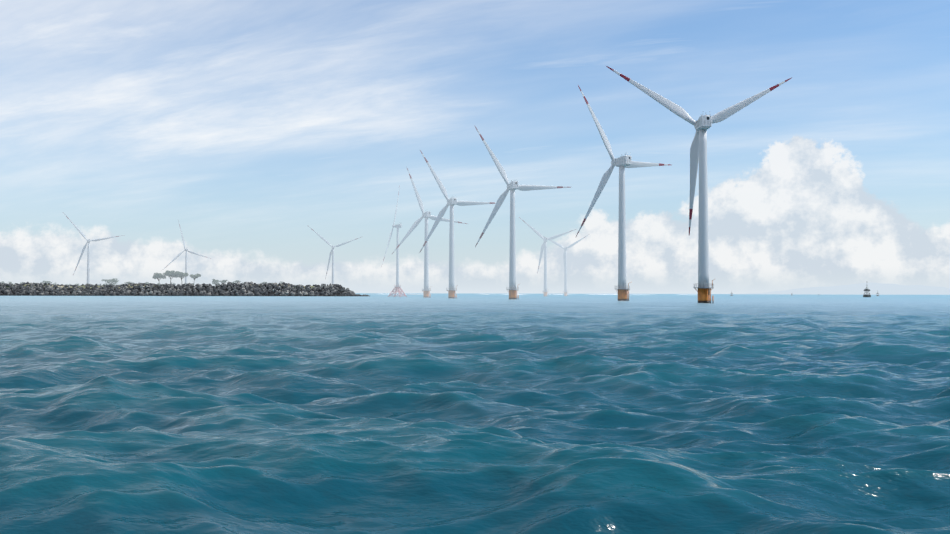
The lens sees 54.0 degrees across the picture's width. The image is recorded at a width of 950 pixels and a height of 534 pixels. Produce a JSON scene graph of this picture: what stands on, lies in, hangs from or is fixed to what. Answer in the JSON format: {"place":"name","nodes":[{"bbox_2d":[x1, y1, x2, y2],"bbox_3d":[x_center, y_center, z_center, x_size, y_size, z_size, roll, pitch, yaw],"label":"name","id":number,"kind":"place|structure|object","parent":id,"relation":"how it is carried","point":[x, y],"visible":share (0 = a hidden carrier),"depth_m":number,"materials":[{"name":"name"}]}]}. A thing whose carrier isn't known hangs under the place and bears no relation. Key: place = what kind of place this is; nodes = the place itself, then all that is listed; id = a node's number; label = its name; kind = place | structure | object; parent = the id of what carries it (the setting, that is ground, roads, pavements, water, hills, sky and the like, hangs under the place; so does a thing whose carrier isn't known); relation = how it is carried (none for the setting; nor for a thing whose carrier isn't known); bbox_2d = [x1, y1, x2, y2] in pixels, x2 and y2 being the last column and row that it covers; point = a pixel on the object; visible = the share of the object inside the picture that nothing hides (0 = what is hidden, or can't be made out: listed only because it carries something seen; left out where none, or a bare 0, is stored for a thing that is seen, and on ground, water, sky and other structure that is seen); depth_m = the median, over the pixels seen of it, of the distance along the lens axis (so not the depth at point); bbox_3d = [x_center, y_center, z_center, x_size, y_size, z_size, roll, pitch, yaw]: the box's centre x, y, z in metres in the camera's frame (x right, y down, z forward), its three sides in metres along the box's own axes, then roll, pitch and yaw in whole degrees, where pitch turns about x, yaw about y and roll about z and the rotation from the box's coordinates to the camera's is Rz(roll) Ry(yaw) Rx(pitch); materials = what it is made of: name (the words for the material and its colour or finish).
{"place":"outdoors","nodes":[
{"label":"outdoors","id":0,"kind":"place"},
{"bbox_2d":[0,285,345,295],"bbox_3d":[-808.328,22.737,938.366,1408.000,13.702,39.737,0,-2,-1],"label":"rocks","id":1,"kind":"object","parent":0,"point":[192,294],"visible":0.12,"depth_m":933.83,"materials":[{"name":"black stone"}]},
{"bbox_2d":[0,284,313,288],"bbox_3d":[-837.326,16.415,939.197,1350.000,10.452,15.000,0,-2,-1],"label":"breakwater sand cap","id":2,"kind":"object","parent":1,"relation":"on","point":[83,286],"visible":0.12,"depth_m":939.82,"materials":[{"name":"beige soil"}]},
{"bbox_2d":[102,278,118,284],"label":"tree","id":3,"kind":"object","parent":2,"relation":"on","point":[115,280],"visible":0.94,"depth_m":943.77,"materials":[{"name":"green plant"}]},
{"bbox_2d":[8,281,281,285],"bbox_3d":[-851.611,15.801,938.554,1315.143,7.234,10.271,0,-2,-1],"label":"scrub foliage","id":4,"kind":"object","parent":2,"relation":"on","point":[145,283],"visible":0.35,"depth_m":944.13,"materials":[{"name":"green plant"}]},
{"bbox_2d":[152,273,165,280],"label":"tree","id":5,"kind":"object","parent":2,"relation":"on","point":[157,275],"visible":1,"depth_m":946.47,"materials":[{"name":"green plant"}]},
{"bbox_2d":[175,271,188,280],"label":"tree","id":6,"kind":"object","parent":2,"relation":"on","point":[181,275],"visible":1,"depth_m":946.67,"materials":[{"name":"green plant"}]},
{"bbox_2d":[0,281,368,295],"bbox_3d":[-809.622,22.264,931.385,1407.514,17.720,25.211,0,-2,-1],"label":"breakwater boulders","id":7,"kind":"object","parent":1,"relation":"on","point":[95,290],"visible":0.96,"depth_m":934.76,"materials":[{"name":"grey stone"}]},
{"bbox_2d":[163,270,178,282],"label":"tree","id":8,"kind":"object","parent":7,"relation":"on","point":[170,273],"visible":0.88,"depth_m":947.21,"materials":[{"name":"green plant"}]},
{"bbox_2d":[189,273,200,279],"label":"tree","id":9,"kind":"object","parent":7,"relation":"on","point":[197,275],"visible":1,"depth_m":946.03,"materials":[{"name":"green plant"}]},
{"bbox_2d":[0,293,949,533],"bbox_3d":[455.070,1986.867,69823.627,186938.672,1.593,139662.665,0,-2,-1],"label":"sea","id":10,"kind":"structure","parent":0,"point":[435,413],"depth_m":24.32,"materials":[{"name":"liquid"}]},
{"bbox_2d":[381,185,406,296],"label":"wind turbine","id":11,"kind":"object","parent":10,"relation":"in","point":[397,286],"visible":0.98,"depth_m":785.93,"materials":[{"name":"paint"}]},
{"bbox_2d":[392,168,466,297],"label":"turbine","id":12,"kind":"object","parent":10,"relation":"in","point":[426,216],"visible":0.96,"depth_m":673.15,"materials":[{"name":"paint"}]},
{"bbox_2d":[419,150,495,298],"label":"turbine","id":13,"kind":"object","parent":10,"relation":"in","point":[451,202],"visible":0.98,"depth_m":576.69,"materials":[{"name":"paint"}]},
{"bbox_2d":[474,125,569,299],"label":"turbine","id":14,"kind":"object","parent":10,"relation":"in","point":[512,186],"visible":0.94,"depth_m":491.30,"materials":[{"name":"paint"}]},
{"bbox_2d":[405,294,684,294],"bbox_3d":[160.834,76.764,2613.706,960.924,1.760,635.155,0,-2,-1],"label":"reef foam","id":15,"kind":"object","parent":10,"relation":"on","point":[527,294],"visible":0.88,"depth_m":2502.42,"materials":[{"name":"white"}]},
{"bbox_2d":[519,217,575,296],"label":"turbine","id":16,"kind":"object","parent":10,"relation":"in","point":[544,245],"visible":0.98,"depth_m":984.21,"materials":[{"name":"paint"}]},
{"bbox_2d":[543,235,587,295],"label":"turbine","id":17,"kind":"object","parent":10,"relation":"in","point":[565,266],"visible":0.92,"depth_m":1178.76,"materials":[{"name":"paint"}]},
{"bbox_2d":[576,85,670,300],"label":"turbine","id":18,"kind":"object","parent":10,"relation":"in","point":[622,163],"visible":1,"depth_m":398.59,"materials":[{"name":"paint"}]},
{"bbox_2d":[606,66,790,303],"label":"turbine","id":19,"kind":"object","parent":10,"relation":"in","point":[702,124],"visible":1,"depth_m":310.19,"materials":[{"name":"paint"}]},
{"bbox_2d":[863,285,870,296],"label":"buoy","id":20,"kind":"object","parent":10,"relation":"on","point":[866,294],"visible":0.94,"depth_m":1003.01,"materials":[{"name":"grey metal"}]},
{"bbox_2d":[0,0,949,293],"label":"sky","id":21,"kind":"structure","parent":0,"point":[248,125],"materials":[{"name":"blue"}]},
{"bbox_2d":[746,282,949,294],"bbox_3d":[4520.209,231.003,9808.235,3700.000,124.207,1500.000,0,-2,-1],"label":"hills","id":22,"kind":"structure","parent":0,"point":[879,288],"depth_m":9213.83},
{"bbox_3d":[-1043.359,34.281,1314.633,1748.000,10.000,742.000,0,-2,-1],"label":"land","id":23,"kind":"structure","parent":0,"visible":0},
{"bbox_2d":[64,214,123,282],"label":"wind turbine","id":24,"kind":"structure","parent":23,"relation":"on","point":[88,256],"depth_m":1040.50,"materials":[{"name":"paint"}]},
{"bbox_2d":[164,220,210,283],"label":"wind turbine","id":25,"kind":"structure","parent":23,"relation":"on","point":[180,253],"depth_m":1250.75,"materials":[{"name":"paint"}]},
{"bbox_2d":[307,225,360,283],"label":"wind turbine","id":26,"kind":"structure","parent":23,"relation":"on","point":[332,250],"depth_m":1172.88,"materials":[{"name":"paint"}]}
]}

